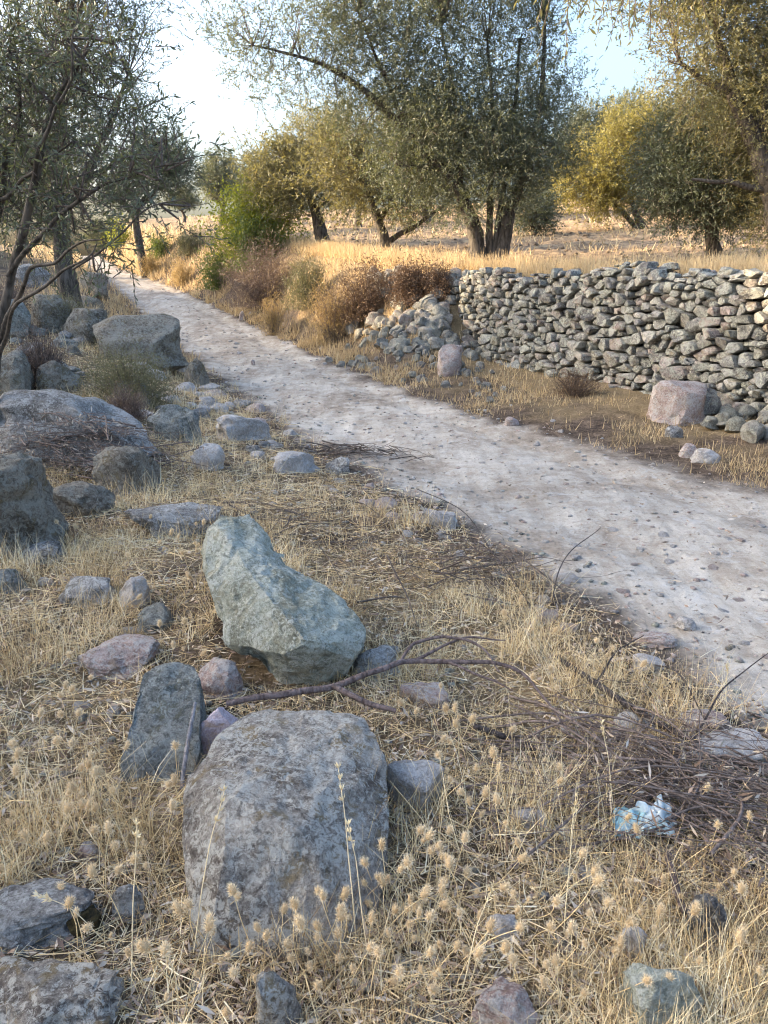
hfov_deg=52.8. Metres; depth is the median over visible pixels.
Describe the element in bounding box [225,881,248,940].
clover
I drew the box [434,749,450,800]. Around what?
clover
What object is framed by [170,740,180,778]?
clover
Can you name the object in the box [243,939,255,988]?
clover
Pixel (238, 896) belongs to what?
clover
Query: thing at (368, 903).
clover
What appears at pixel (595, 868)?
clover
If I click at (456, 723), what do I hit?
clover
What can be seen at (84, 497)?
rock
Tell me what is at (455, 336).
fallen stone
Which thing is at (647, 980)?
clover
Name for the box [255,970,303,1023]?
stone
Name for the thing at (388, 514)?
embedded stone
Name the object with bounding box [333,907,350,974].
clover
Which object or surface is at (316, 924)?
clover
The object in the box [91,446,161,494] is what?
boulder
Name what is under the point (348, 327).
fallen stone
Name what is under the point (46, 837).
clover
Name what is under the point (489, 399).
fallen stone
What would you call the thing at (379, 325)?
fallen stone
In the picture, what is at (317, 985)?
clover
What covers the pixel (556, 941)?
buried stone
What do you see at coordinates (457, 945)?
clover
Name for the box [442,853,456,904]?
clover
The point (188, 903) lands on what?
clover
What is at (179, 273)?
shrub
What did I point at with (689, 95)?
olive tree
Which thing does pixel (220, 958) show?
clover
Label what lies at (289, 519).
brushwood pile
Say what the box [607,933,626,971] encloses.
clover
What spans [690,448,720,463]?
fallen stone
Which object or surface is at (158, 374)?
bank stone
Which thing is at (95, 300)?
bank stone
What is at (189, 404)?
embedded stone
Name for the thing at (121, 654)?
stone
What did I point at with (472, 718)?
clover
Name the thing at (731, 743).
stone
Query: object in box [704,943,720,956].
buried stone
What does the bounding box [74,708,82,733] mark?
clover
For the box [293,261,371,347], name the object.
dry weeds
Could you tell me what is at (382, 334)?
fallen stone
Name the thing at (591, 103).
olive tree
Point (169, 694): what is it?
rock
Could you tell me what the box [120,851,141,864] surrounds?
clover
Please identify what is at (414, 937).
clover
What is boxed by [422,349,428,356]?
fallen stone
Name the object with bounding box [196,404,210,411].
embedded stone
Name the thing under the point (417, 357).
fallen stone
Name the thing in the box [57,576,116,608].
stone
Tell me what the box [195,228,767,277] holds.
terrace grass
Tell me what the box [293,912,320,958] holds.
clover
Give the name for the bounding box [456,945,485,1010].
clover
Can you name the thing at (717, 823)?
clover
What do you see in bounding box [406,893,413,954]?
clover
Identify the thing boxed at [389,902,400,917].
clover
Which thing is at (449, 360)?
fallen stone
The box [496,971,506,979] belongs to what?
buried stone
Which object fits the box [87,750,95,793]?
clover
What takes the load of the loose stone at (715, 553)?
on the dirt track
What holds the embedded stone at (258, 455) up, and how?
on the ground at (664, 447)
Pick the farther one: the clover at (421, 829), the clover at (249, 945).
the clover at (421, 829)
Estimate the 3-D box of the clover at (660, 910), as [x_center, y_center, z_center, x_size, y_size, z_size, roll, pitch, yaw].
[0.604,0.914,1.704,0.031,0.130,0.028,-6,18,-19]
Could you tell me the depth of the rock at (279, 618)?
2.77 m
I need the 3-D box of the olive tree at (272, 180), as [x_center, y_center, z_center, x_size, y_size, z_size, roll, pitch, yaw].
[-2.279,-8.884,20.380,4.532,4.063,3.247,0,17,0]
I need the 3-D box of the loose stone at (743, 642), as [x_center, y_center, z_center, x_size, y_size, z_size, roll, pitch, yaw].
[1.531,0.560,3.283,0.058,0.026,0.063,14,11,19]
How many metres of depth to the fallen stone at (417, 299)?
13.24 m
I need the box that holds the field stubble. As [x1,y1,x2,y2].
[178,198,766,266]
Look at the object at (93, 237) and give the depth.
41.26 m
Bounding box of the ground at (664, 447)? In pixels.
[0,219,767,1023]
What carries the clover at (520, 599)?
on the loose straw
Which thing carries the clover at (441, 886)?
on the ground at (664, 447)
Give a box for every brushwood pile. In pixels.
[0,406,210,483]
[197,498,396,553]
[241,439,433,461]
[296,526,626,639]
[393,679,767,931]
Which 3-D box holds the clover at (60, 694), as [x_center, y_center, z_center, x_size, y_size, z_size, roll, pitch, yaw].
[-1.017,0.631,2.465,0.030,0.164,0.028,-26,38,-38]
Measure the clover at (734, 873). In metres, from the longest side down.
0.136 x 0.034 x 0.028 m
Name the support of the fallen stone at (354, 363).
on the ground at (664, 447)
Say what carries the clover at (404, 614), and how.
on the loose straw
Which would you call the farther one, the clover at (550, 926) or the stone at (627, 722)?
the stone at (627, 722)
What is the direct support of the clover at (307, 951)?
on the ground at (664, 447)
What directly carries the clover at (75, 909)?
on the ground at (664, 447)
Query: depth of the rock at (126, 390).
7.72 m
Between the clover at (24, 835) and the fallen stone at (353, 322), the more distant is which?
the fallen stone at (353, 322)
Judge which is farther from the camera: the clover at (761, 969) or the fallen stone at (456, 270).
the fallen stone at (456, 270)
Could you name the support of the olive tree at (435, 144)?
on the ploughed field
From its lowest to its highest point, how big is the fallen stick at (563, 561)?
0.147 m
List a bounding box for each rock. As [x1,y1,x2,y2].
[53,481,115,518]
[110,381,151,405]
[120,662,205,783]
[124,502,221,538]
[137,602,174,632]
[146,404,201,442]
[184,357,208,386]
[190,443,224,470]
[198,657,243,700]
[201,514,365,684]
[215,415,271,441]
[273,451,314,473]
[350,644,399,678]
[411,508,456,528]
[484,913,518,941]
[614,963,704,1023]
[621,925,647,959]
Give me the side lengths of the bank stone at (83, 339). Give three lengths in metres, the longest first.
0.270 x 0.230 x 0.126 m
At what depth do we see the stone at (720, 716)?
2.60 m
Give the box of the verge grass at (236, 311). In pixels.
[0,219,767,491]
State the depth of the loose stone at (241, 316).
18.70 m
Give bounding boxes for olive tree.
[0,0,206,307]
[0,109,90,256]
[0,117,22,196]
[54,0,721,69]
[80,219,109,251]
[91,118,214,277]
[161,181,204,222]
[180,0,625,263]
[188,140,243,226]
[213,89,374,244]
[225,145,283,203]
[276,80,479,252]
[338,144,380,226]
[381,74,482,222]
[467,89,551,209]
[495,179,572,236]
[527,123,601,212]
[535,70,696,230]
[548,85,631,205]
[574,0,767,262]
[602,76,659,203]
[612,72,766,261]
[648,66,726,134]
[685,58,762,158]
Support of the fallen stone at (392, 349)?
on the ground at (664, 447)
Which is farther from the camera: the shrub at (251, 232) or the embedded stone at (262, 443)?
the shrub at (251, 232)
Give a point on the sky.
(191, 77)
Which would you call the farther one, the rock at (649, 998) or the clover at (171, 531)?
the clover at (171, 531)
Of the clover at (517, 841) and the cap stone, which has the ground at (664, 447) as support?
the clover at (517, 841)
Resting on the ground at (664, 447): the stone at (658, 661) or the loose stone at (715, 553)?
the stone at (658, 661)
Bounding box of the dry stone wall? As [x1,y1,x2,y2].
[451,261,767,416]
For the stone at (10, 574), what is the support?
on the ground at (664, 447)
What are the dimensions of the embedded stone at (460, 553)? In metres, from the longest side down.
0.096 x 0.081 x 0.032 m
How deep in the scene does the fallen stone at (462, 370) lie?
10.81 m
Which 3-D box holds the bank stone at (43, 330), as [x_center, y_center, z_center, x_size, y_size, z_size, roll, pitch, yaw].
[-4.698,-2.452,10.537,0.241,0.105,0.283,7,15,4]
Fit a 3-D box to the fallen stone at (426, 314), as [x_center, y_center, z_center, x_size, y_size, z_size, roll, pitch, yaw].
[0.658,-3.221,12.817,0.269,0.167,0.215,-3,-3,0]
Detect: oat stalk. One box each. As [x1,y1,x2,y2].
[32,890,106,943]
[131,818,140,990]
[192,785,227,955]
[334,761,355,938]
[345,818,366,943]
[460,881,499,995]
[563,781,579,930]
[600,720,613,813]
[723,663,728,713]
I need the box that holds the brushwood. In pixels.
[209,226,312,308]
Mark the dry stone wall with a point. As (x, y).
(647, 326)
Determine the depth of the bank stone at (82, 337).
10.36 m
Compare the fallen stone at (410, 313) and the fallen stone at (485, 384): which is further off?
the fallen stone at (410, 313)
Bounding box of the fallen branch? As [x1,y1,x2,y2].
[226,635,570,735]
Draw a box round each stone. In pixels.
[0,568,30,594]
[0,878,97,957]
[9,331,28,338]
[10,337,23,343]
[16,342,43,351]
[21,541,65,564]
[23,857,39,867]
[29,324,37,335]
[30,328,48,335]
[38,576,50,585]
[51,338,77,347]
[56,335,69,338]
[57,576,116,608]
[58,330,72,337]
[64,344,81,354]
[67,366,80,372]
[71,337,90,345]
[72,335,90,342]
[72,701,92,710]
[76,634,159,682]
[77,841,100,864]
[81,296,103,308]
[100,744,108,751]
[106,705,119,716]
[112,884,144,923]
[119,576,149,609]
[121,627,139,633]
[121,862,134,874]
[138,410,153,417]
[148,369,166,379]
[162,395,181,403]
[174,382,196,391]
[186,402,197,407]
[193,407,210,418]
[194,391,205,396]
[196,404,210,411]
[199,383,219,390]
[199,396,215,401]
[199,400,218,405]
[200,707,238,756]
[203,389,226,397]
[209,403,228,412]
[225,402,235,407]
[233,399,252,406]
[239,311,245,320]
[244,445,259,451]
[246,403,265,412]
[250,451,265,459]
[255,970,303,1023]
[258,441,269,447]
[268,440,276,445]
[268,442,283,449]
[283,429,297,435]
[308,466,319,472]
[325,356,332,361]
[325,457,349,474]
[331,478,345,483]
[345,324,355,334]
[351,321,359,328]
[351,360,359,366]
[354,328,363,338]
[359,337,367,347]
[359,499,375,507]
[361,356,367,361]
[362,328,370,334]
[362,483,374,488]
[365,312,383,325]
[366,330,379,341]
[370,366,380,372]
[371,316,386,330]
[374,337,387,348]
[374,496,397,509]
[376,321,382,329]
[378,287,391,298]
[378,331,388,338]
[380,318,388,326]
[380,326,389,333]
[380,341,388,348]
[383,347,389,354]
[384,269,391,280]
[385,321,394,328]
[385,512,399,519]
[387,759,444,812]
[389,315,397,323]
[389,324,397,333]
[389,346,395,352]
[391,310,402,317]
[392,338,408,349]
[392,349,403,356]
[392,956,410,966]
[394,331,401,337]
[395,299,409,311]
[396,343,406,350]
[398,313,411,327]
[398,682,448,712]
[399,813,411,823]
[401,331,408,336]
[402,530,412,536]
[403,346,412,352]
[405,310,415,321]
[406,325,417,334]
[407,371,416,377]
[407,1005,418,1018]
[410,293,419,301]
[411,337,421,344]
[411,341,419,351]
[411,354,420,361]
[412,301,419,309]
[414,310,423,319]
[414,316,426,325]
[415,348,421,354]
[416,339,427,344]
[416,361,425,367]
[416,374,424,381]
[418,326,432,338]
[419,294,438,308]
[420,312,430,317]
[421,297,437,311]
[422,333,435,340]
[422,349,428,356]
[423,342,431,350]
[425,321,437,326]
[426,315,436,321]
[427,325,440,336]
[428,337,444,349]
[429,355,435,361]
[430,287,444,297]
[430,314,446,323]
[431,304,449,315]
[437,319,451,332]
[437,344,462,376]
[438,302,449,311]
[438,535,451,540]
[440,380,450,387]
[441,329,453,337]
[444,338,457,344]
[445,295,456,304]
[445,314,452,325]
[446,277,461,288]
[450,267,461,277]
[451,333,459,341]
[453,550,464,558]
[460,368,466,374]
[461,341,471,347]
[462,335,473,341]
[462,348,471,355]
[462,369,473,376]
[466,350,478,358]
[468,354,476,360]
[469,976,539,1023]
[470,882,480,892]
[471,340,480,348]
[476,347,482,354]
[476,361,484,365]
[481,382,491,388]
[482,597,501,605]
[485,396,494,402]
[493,825,508,833]
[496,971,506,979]
[503,417,518,425]
[508,807,549,835]
[533,609,558,623]
[536,595,550,604]
[552,573,580,584]
[553,935,566,946]
[554,823,575,835]
[556,622,577,632]
[560,944,572,956]
[569,543,581,546]
[571,555,582,558]
[575,865,590,878]
[607,527,617,531]
[610,706,656,733]
[616,588,629,593]
[632,631,676,647]
[632,653,664,670]
[655,592,663,596]
[658,531,668,536]
[663,558,674,563]
[664,425,683,437]
[674,616,696,630]
[678,443,696,457]
[679,709,732,734]
[680,728,767,774]
[683,893,728,945]
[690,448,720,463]
[700,415,718,429]
[704,387,721,415]
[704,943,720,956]
[708,564,718,569]
[711,551,719,554]
[715,412,731,426]
[717,406,738,417]
[718,391,738,404]
[725,416,745,432]
[727,270,752,282]
[732,597,744,601]
[738,404,756,419]
[738,640,749,644]
[740,420,764,443]
[756,410,767,423]
[762,424,767,439]
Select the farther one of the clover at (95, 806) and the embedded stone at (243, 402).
the embedded stone at (243, 402)
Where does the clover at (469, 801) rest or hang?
on the ground at (664, 447)
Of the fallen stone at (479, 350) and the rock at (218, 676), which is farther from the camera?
the fallen stone at (479, 350)
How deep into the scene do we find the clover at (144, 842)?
1.87 m
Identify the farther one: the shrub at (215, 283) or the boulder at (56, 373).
the shrub at (215, 283)
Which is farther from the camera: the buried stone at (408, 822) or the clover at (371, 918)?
the buried stone at (408, 822)
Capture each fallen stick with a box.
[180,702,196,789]
[416,488,488,546]
[442,533,537,615]
[473,723,557,761]
[550,528,599,604]
[555,635,767,775]
[654,664,710,731]
[664,851,686,915]
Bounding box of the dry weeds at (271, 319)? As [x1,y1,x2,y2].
[252,291,294,335]
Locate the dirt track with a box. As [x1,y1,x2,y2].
[80,256,767,726]
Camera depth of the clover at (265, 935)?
1.58 m
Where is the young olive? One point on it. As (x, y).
(58, 102)
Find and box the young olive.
[0,0,234,372]
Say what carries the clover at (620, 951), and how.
on the ground at (664, 447)
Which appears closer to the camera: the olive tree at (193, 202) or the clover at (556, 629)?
the clover at (556, 629)
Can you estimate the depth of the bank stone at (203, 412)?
7.83 m
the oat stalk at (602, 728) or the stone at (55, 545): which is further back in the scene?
the stone at (55, 545)
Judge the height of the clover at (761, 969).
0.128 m
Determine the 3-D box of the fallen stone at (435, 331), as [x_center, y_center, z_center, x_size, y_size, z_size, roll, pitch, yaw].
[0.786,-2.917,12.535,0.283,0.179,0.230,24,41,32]
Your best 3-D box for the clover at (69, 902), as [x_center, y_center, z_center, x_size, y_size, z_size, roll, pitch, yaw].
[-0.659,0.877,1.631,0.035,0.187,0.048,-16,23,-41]
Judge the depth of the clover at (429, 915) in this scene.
1.62 m
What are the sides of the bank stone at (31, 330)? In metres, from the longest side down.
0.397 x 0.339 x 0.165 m
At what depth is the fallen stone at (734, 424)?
7.05 m
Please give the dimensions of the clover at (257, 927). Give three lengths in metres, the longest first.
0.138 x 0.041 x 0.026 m
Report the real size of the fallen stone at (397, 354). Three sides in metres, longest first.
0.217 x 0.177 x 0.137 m
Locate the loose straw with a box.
[0,302,767,1023]
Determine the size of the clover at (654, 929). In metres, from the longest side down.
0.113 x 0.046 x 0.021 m
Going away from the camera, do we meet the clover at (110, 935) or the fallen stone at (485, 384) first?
the clover at (110, 935)
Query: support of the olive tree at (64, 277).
on the ground at (664, 447)
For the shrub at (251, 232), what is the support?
on the ground at (664, 447)
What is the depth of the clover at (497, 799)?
1.95 m
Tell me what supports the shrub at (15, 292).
on the ground at (664, 447)
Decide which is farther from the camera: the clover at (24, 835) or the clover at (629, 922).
the clover at (24, 835)
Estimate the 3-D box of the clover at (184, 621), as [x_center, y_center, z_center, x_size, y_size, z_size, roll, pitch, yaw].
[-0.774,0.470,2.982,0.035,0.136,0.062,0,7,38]
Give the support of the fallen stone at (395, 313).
on the ground at (664, 447)
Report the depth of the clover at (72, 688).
2.48 m
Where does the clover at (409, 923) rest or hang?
on the ground at (664, 447)
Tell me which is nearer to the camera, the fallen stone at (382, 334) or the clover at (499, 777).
the clover at (499, 777)
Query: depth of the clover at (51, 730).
2.34 m
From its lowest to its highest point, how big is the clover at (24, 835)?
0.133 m
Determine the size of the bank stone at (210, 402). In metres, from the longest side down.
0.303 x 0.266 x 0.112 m
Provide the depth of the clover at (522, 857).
1.80 m
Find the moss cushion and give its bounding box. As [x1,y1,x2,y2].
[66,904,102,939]
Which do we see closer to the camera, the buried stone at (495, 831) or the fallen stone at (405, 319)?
the buried stone at (495, 831)
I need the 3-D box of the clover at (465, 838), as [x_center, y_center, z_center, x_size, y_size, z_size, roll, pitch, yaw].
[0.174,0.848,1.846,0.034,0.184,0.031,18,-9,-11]
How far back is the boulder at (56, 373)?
8.08 m
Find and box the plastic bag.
[612,794,676,838]
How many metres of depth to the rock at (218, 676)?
2.67 m
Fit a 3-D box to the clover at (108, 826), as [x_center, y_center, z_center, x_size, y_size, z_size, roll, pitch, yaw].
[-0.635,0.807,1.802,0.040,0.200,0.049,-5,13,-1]
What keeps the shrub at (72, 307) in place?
on the ground at (664, 447)
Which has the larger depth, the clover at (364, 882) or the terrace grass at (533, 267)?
the terrace grass at (533, 267)
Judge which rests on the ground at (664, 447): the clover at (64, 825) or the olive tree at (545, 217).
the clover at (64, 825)
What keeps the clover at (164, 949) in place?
on the ground at (664, 447)
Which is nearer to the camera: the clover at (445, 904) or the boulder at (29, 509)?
the clover at (445, 904)
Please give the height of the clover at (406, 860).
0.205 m
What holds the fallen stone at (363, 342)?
on the ground at (664, 447)
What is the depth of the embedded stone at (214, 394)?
9.49 m
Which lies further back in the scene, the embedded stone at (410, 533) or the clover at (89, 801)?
the embedded stone at (410, 533)
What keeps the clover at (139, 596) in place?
on the ground at (664, 447)
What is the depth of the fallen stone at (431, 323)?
12.56 m
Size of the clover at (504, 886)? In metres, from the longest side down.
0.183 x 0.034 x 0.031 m
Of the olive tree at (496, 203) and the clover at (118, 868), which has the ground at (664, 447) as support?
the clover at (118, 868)
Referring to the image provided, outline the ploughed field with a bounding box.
[141,194,767,267]
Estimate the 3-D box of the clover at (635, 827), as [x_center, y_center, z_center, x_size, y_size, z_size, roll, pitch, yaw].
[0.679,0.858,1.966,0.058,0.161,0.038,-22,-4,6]
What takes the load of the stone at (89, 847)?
on the ground at (664, 447)
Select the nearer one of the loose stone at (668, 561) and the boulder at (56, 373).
the loose stone at (668, 561)
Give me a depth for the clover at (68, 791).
1.98 m
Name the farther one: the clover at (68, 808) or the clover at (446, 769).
the clover at (446, 769)
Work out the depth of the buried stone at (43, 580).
3.60 m
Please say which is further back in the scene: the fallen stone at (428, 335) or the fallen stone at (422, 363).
the fallen stone at (428, 335)
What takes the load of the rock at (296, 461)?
on the ground at (664, 447)
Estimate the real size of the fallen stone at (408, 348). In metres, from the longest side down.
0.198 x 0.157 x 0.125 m
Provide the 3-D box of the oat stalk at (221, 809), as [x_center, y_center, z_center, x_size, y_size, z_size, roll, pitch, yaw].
[-0.357,0.744,1.587,0.114,0.463,0.018,6,18,19]
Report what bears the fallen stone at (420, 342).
on the ground at (664, 447)
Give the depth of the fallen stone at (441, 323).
12.54 m
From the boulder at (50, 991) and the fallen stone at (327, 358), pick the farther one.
the fallen stone at (327, 358)
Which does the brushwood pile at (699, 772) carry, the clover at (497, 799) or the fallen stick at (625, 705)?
the fallen stick at (625, 705)
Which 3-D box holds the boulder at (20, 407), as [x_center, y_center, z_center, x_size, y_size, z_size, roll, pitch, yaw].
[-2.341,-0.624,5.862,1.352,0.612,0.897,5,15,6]
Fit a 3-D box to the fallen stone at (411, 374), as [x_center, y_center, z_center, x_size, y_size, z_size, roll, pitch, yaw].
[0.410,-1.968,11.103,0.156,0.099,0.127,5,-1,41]
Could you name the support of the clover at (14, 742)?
on the ground at (664, 447)
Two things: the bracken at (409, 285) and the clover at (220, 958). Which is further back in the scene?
the bracken at (409, 285)
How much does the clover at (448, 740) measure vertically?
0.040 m
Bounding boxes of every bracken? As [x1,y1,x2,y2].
[311,248,403,322]
[380,249,433,307]
[418,254,458,300]
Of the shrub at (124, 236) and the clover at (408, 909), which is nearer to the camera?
the clover at (408, 909)
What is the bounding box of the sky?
[0,0,766,255]
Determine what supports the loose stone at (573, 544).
on the dirt track
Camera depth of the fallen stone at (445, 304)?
12.81 m
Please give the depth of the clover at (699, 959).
1.58 m
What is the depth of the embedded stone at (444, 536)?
4.46 m
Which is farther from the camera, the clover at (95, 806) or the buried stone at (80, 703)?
the buried stone at (80, 703)
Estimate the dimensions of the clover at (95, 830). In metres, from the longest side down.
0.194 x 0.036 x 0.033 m
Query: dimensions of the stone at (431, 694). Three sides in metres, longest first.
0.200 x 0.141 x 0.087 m
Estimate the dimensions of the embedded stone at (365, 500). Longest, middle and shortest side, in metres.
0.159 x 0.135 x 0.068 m
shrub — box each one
[0,267,32,309]
[8,315,82,389]
[39,281,88,330]
[65,323,199,410]
[100,213,132,250]
[102,377,154,424]
[136,247,165,276]
[145,224,173,259]
[163,257,194,286]
[168,224,204,257]
[186,155,312,260]
[188,232,237,290]
[214,200,294,272]
[278,242,331,311]
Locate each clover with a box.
[0,859,35,874]
[5,737,19,803]
[6,818,19,840]
[10,763,31,830]
[11,746,23,788]
[20,828,37,868]
[23,655,66,668]
[32,871,67,889]
[34,706,44,765]
[40,829,53,863]
[46,822,66,855]
[47,726,66,743]
[49,734,68,770]
[49,799,75,873]
[56,709,67,717]
[57,691,69,725]
[58,780,76,826]
[61,791,83,843]
[61,895,77,949]
[62,679,67,717]
[64,650,75,673]
[65,787,72,832]
[66,737,81,747]
[68,684,75,717]
[69,796,93,853]
[71,674,93,699]
[73,906,85,957]
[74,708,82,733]
[75,796,86,842]
[77,764,82,772]
[81,758,99,798]
[81,921,107,935]
[85,860,126,931]
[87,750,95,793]
[88,824,99,835]
[89,764,100,813]
[92,801,100,838]
[94,863,123,940]
[96,764,118,807]
[103,820,115,898]
[108,739,130,780]
[108,786,117,802]
[108,932,114,943]
[109,840,119,859]
[120,593,142,610]
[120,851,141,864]
[123,946,149,994]
[124,551,143,574]
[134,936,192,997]
[134,940,199,972]
[140,840,155,860]
[142,861,149,883]
[144,777,174,826]
[156,620,162,634]
[158,940,179,1021]
[162,991,169,1023]
[167,797,177,849]
[169,528,174,562]
[169,772,182,814]
[169,899,203,938]
[170,640,175,661]
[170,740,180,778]
[178,617,187,644]
[182,896,197,945]
[182,911,217,1021]
[183,649,207,661]
[186,573,207,589]
[194,969,218,978]
[200,922,216,978]
[211,1005,229,1023]
[218,956,248,961]
[224,950,231,960]
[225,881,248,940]
[226,961,240,981]
[230,891,241,904]
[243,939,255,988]
[250,959,275,982]
[252,921,287,958]
[260,929,274,971]
[278,901,288,945]
[282,936,312,984]
[286,952,295,967]
[288,896,300,962]
[292,914,332,952]
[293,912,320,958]
[294,960,312,985]
[303,946,334,957]
[307,966,312,976]
[312,918,330,954]
[312,931,332,977]
[312,978,322,998]
[313,884,338,948]
[316,901,345,962]
[317,887,327,911]
[332,926,359,966]
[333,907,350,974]
[333,953,343,963]
[337,884,351,938]
[345,908,386,923]
[348,963,357,974]
[348,968,399,986]
[349,939,375,986]
[359,856,371,879]
[360,878,385,906]
[364,898,394,926]
[366,911,377,940]
[370,944,385,990]
[374,874,389,901]
[375,871,388,926]
[375,882,433,943]
[377,837,387,899]
[383,927,400,978]
[386,873,401,907]
[388,905,412,938]
[389,863,406,889]
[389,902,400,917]
[390,823,425,892]
[392,902,420,946]
[393,964,407,993]
[395,907,436,933]
[397,698,420,731]
[401,852,421,920]
[403,611,409,643]
[405,837,426,877]
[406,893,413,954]
[406,919,413,943]
[406,934,416,955]
[409,905,422,941]
[412,707,419,736]
[414,896,452,911]
[416,964,434,1008]
[418,733,446,759]
[422,827,435,883]
[422,876,448,965]
[423,945,436,979]
[426,845,439,874]
[427,976,445,995]
[431,970,458,995]
[432,944,440,975]
[433,875,448,909]
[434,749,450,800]
[434,838,445,884]
[435,939,448,968]
[437,682,443,715]
[437,938,462,969]
[438,851,444,896]
[438,965,443,999]
[441,703,451,730]
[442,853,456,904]
[443,855,458,907]
[445,766,455,805]
[445,824,453,874]
[446,737,482,765]
[447,776,467,811]
[448,830,470,896]
[449,887,479,894]
[451,701,458,757]
[451,713,477,760]
[451,717,465,757]
[454,915,497,988]
[455,863,473,915]
[455,880,511,899]
[456,786,484,833]
[456,907,473,948]
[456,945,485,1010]
[461,918,527,960]
[461,945,481,972]
[463,810,486,827]
[465,795,487,822]
[467,784,490,830]
[469,909,484,940]
[472,762,478,801]
[478,762,503,803]
[485,852,530,892]
[488,744,497,809]
[489,819,508,845]
[491,792,529,858]
[492,775,501,806]
[492,894,517,913]
[497,725,517,749]
[497,938,519,983]
[501,608,515,638]
[504,595,523,623]
[506,951,519,982]
[509,887,521,921]
[513,836,529,868]
[513,903,521,937]
[519,896,530,917]
[529,671,548,695]
[529,920,557,942]
[532,775,564,802]
[537,894,562,918]
[537,973,580,1016]
[538,627,559,637]
[540,958,552,997]
[547,664,555,704]
[550,952,560,1022]
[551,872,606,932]
[552,864,600,903]
[553,928,569,950]
[554,684,559,702]
[554,847,589,905]
[555,760,609,820]
[563,919,577,1009]
[575,895,614,966]
[575,987,589,998]
[577,908,594,949]
[581,938,593,980]
[593,637,606,669]
[604,812,632,846]
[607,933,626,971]
[609,946,622,979]
[610,914,638,949]
[610,947,618,965]
[612,972,653,994]
[619,659,647,679]
[622,876,633,915]
[631,821,666,864]
[637,907,644,928]
[640,924,657,960]
[655,902,666,934]
[660,875,665,894]
[664,970,676,981]
[667,900,702,952]
[673,955,702,969]
[679,782,711,825]
[703,881,722,889]
[708,818,722,858]
[720,867,738,885]
[732,925,753,1020]
[733,880,757,942]
[740,924,754,952]
[745,810,754,845]
[753,966,764,999]
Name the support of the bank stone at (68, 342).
on the ground at (664, 447)
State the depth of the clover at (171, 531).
3.75 m
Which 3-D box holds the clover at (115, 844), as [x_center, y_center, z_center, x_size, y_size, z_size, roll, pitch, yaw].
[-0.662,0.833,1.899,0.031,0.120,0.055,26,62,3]
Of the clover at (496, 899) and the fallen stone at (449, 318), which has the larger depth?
the fallen stone at (449, 318)
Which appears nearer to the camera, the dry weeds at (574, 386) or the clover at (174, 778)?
the clover at (174, 778)
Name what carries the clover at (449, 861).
on the loose straw
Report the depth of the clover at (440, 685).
2.59 m
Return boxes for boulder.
[0,350,34,395]
[0,389,163,468]
[0,452,68,561]
[0,956,123,1023]
[10,299,31,338]
[14,264,50,286]
[31,294,71,332]
[36,360,84,391]
[63,308,107,342]
[80,272,109,300]
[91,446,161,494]
[92,313,188,371]
[182,709,388,962]
[646,380,706,425]
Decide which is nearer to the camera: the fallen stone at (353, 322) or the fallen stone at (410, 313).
the fallen stone at (410, 313)
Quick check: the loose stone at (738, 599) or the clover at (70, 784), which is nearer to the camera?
the clover at (70, 784)
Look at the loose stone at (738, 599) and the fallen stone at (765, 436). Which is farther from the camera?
the fallen stone at (765, 436)
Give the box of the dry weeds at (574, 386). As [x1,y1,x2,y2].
[540,360,605,398]
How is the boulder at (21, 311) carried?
on the ground at (664, 447)
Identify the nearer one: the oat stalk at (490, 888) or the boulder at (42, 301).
the oat stalk at (490, 888)
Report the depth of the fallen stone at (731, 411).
7.47 m
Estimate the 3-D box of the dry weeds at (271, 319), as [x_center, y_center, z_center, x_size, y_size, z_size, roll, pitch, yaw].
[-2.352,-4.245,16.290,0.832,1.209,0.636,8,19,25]
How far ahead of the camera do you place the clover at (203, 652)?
2.87 m
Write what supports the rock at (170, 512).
on the ground at (664, 447)
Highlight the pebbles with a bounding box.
[0,352,767,1023]
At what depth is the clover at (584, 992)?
1.52 m
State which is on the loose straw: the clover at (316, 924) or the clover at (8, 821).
the clover at (8, 821)
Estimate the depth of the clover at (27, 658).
2.83 m
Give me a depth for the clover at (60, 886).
1.75 m
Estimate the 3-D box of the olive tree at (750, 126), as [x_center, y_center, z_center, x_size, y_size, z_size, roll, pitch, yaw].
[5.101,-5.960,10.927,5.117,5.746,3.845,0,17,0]
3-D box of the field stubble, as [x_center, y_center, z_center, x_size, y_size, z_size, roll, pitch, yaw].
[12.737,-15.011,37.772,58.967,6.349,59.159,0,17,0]
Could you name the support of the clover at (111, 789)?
on the ground at (664, 447)
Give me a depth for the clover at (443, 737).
2.30 m
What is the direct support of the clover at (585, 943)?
on the ground at (664, 447)
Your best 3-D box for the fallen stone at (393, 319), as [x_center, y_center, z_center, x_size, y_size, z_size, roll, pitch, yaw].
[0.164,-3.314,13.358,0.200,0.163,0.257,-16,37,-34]
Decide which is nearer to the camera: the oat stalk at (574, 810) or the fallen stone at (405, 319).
the oat stalk at (574, 810)
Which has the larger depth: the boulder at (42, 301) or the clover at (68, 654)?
the boulder at (42, 301)
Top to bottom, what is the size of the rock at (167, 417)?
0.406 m
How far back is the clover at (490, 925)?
1.62 m
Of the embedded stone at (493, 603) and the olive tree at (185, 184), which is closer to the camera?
the embedded stone at (493, 603)
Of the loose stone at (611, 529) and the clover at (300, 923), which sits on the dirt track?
the loose stone at (611, 529)
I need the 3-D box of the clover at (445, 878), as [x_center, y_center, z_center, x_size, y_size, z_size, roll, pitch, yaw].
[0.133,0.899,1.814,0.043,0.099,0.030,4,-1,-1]

